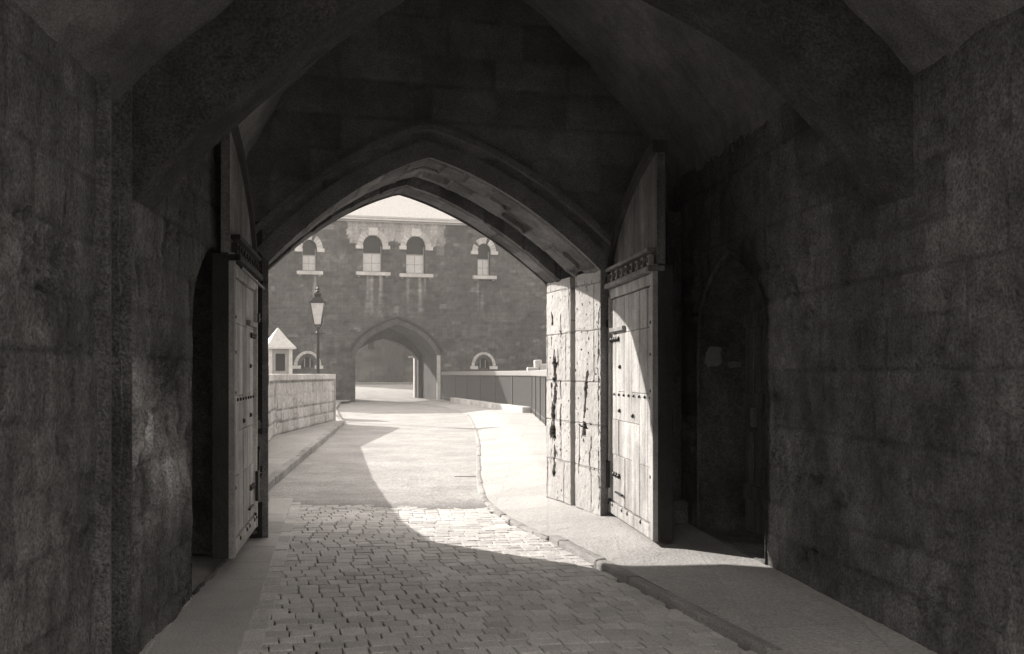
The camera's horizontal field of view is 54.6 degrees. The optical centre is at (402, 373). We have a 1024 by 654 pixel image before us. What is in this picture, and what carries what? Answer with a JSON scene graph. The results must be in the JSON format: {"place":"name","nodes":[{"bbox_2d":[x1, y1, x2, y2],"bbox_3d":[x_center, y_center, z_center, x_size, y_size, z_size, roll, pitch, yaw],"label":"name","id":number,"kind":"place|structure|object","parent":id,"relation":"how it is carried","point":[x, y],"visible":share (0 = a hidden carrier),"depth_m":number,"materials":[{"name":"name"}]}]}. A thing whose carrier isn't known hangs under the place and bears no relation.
{"place":"outdoors","nodes":[
{"label":"outdoors","id":0,"kind":"place"},
{"bbox_2d":[147,559,223,653],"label":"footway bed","id":1,"kind":"object","parent":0,"point":[170,627],"visible":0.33,"depth_m":6.28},
{"bbox_2d":[139,498,292,653],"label":"footway slabs","id":2,"kind":"structure","parent":0,"point":[216,616],"depth_m":6.87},
{"bbox_2d":[268,402,340,475],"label":"pavement","id":3,"kind":"structure","parent":0,"point":[283,448],"depth_m":21.14,"materials":[{"name":"grey concrete"}]},
{"bbox_2d":[268,328,295,373],"bbox_3d":[-4.620,-0.055,36.500,1.140,3.310,1.140,0,0,-20],"label":"sentry box","id":4,"kind":"object","parent":3,"relation":"on","point":[281,346],"visible":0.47,"depth_m":36.13,"materials":[{"name":"stone"}]},
{"bbox_2d":[276,354,284,370],"bbox_3d":[-4.493,-0.430,36.152,0.360,0.640,0.020,0,0,-20],"label":"window","id":5,"kind":"structure","parent":4,"relation":"in","point":[280,358],"depth_m":36.15,"materials":[{"name":"grey glass"}]},
{"bbox_2d":[268,374,335,441],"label":"parapet wall","id":6,"kind":"structure","parent":3,"relation":"on","point":[298,401],"depth_m":26.08,"materials":[{"name":"grey stone"}]},
{"bbox_2d":[308,284,326,373],"bbox_3d":[-2.830,-0.730,33.000,0.580,4.660,0.580,0,0,0],"label":"street lamp","id":7,"kind":"object","parent":3,"relation":"on","point":[317,302],"visible":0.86,"depth_m":32.88,"materials":[{"name":"black metal"}]},
{"bbox_2d":[355,382,412,382],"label":"pavement","id":8,"kind":"structure","parent":0,"point":[383,382],"depth_m":80.88,"materials":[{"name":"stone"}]},
{"bbox_2d":[355,384,426,401],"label":"yard","id":9,"kind":"structure","parent":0,"point":[383,392],"depth_m":64.97,"materials":[{"name":"grey concrete"}]},
{"bbox_2d":[355,339,412,381],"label":"stone building","id":10,"kind":"structure","parent":9,"relation":"on","point":[382,360],"depth_m":82.00,"materials":[{"name":"grey stone"}]},
{"bbox_2d":[368,342,373,348],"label":"window","id":11,"kind":"structure","parent":10,"relation":"in","point":[371,345],"depth_m":81.82,"materials":[{"name":"grey glass"}]},
{"bbox_2d":[355,383,412,383],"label":"kerb","id":12,"kind":"structure","parent":9,"relation":"on","point":[383,383],"depth_m":77.89,"materials":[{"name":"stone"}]},
{"bbox_2d":[268,401,782,653],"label":"road","id":13,"kind":"structure","parent":0,"point":[389,454],"depth_m":17.42,"materials":[{"name":"grey asphalt"}]},
{"bbox_2d":[239,502,756,653],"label":"setts","id":14,"kind":"structure","parent":13,"relation":"attached to","point":[480,581],"depth_m":7.06,"materials":[{"name":"stone"}]},
{"bbox_2d":[413,400,936,653],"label":"pavement","id":15,"kind":"structure","parent":0,"point":[718,578],"depth_m":7.86,"materials":[{"name":"grey concrete"}]},
{"bbox_2d":[450,398,530,412],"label":"stone plinth","id":16,"kind":"structure","parent":15,"relation":"on","point":[516,408],"depth_m":41.75,"materials":[{"name":"grey stone"}]},
{"bbox_2d":[441,369,546,425],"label":"iron railing","id":17,"kind":"object","parent":15,"relation":"on","point":[525,388],"visible":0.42,"depth_m":41.66,"materials":[{"name":"grey metal"}]},
{"bbox_3d":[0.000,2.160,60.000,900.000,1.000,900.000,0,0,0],"label":"ground","id":18,"kind":"structure","parent":0,"visible":0},
{"bbox_2d":[268,402,343,490],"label":"kerb","id":19,"kind":"structure","parent":18,"relation":"on","point":[281,472],"depth_m":17.91,"materials":[{"name":"stone"}]},
{"bbox_2d":[268,195,546,401],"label":"gatehouse","id":20,"kind":"object","parent":18,"relation":"on","point":[434,292],"visible":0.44,"depth_m":56.31,"materials":[{"name":"stone"}]},
{"bbox_2d":[292,351,322,368],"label":"lunette window","id":21,"kind":"structure","parent":20,"relation":"in","point":[307,362],"depth_m":54.74,"materials":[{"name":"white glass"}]},
{"bbox_2d":[295,236,324,276],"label":"window","id":22,"kind":"structure","parent":20,"relation":"in","point":[309,251],"depth_m":54.90,"materials":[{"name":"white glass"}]},
{"bbox_2d":[355,227,390,277],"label":"window","id":23,"kind":"structure","parent":20,"relation":"in","point":[372,247],"depth_m":55.75,"materials":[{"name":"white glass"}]},
{"bbox_2d":[399,228,432,278],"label":"window","id":24,"kind":"structure","parent":20,"relation":"in","point":[415,248],"depth_m":56.37,"materials":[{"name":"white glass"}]},
{"bbox_2d":[470,352,497,368],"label":"lunette window","id":25,"kind":"structure","parent":20,"relation":"in","point":[483,363],"depth_m":57.24,"materials":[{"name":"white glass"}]},
{"bbox_2d":[471,237,497,280],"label":"window","id":26,"kind":"structure","parent":20,"relation":"in","point":[483,251],"depth_m":57.40,"materials":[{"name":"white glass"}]},
{"bbox_2d":[419,403,548,540],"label":"kerb","id":27,"kind":"structure","parent":18,"relation":"on","point":[503,515],"depth_m":12.08,"materials":[{"name":"stone"}]},
{"bbox_2d":[0,0,1023,653],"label":"stone gatehouse","id":28,"kind":"object","parent":18,"relation":"on","point":[768,254],"visible":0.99,"depth_m":6.16,"materials":[{"name":"grey stone"}]},
{"bbox_2d":[701,256,763,528],"bbox_3d":[3.065,0.240,8.480,0.470,2.520,1.640,0,0,0],"label":"doorway","id":29,"kind":"structure","parent":28,"relation":"in","point":[722,386],"depth_m":9.30,"materials":[{"name":"stone"}]},
{"bbox_2d":[743,286,764,537],"bbox_3d":[3.238,0.300,8.489,0.115,2.700,1.619,0,0,0],"label":"door","id":30,"kind":"structure","parent":28,"relation":"in","point":[754,395],"depth_m":9.00,"materials":[{"name":"grey wood"}]},
{"bbox_2d":[527,360,546,370],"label":"stone pier","id":31,"kind":"structure","parent":18,"relation":"on","point":[538,365],"depth_m":41.33,"materials":[{"name":"grey stone"}]},
{"bbox_2d":[549,535,790,653],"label":"kerb","id":32,"kind":"structure","parent":18,"relation":"on","point":[744,640],"depth_m":6.72,"materials":[{"name":"stone"}]}
]}

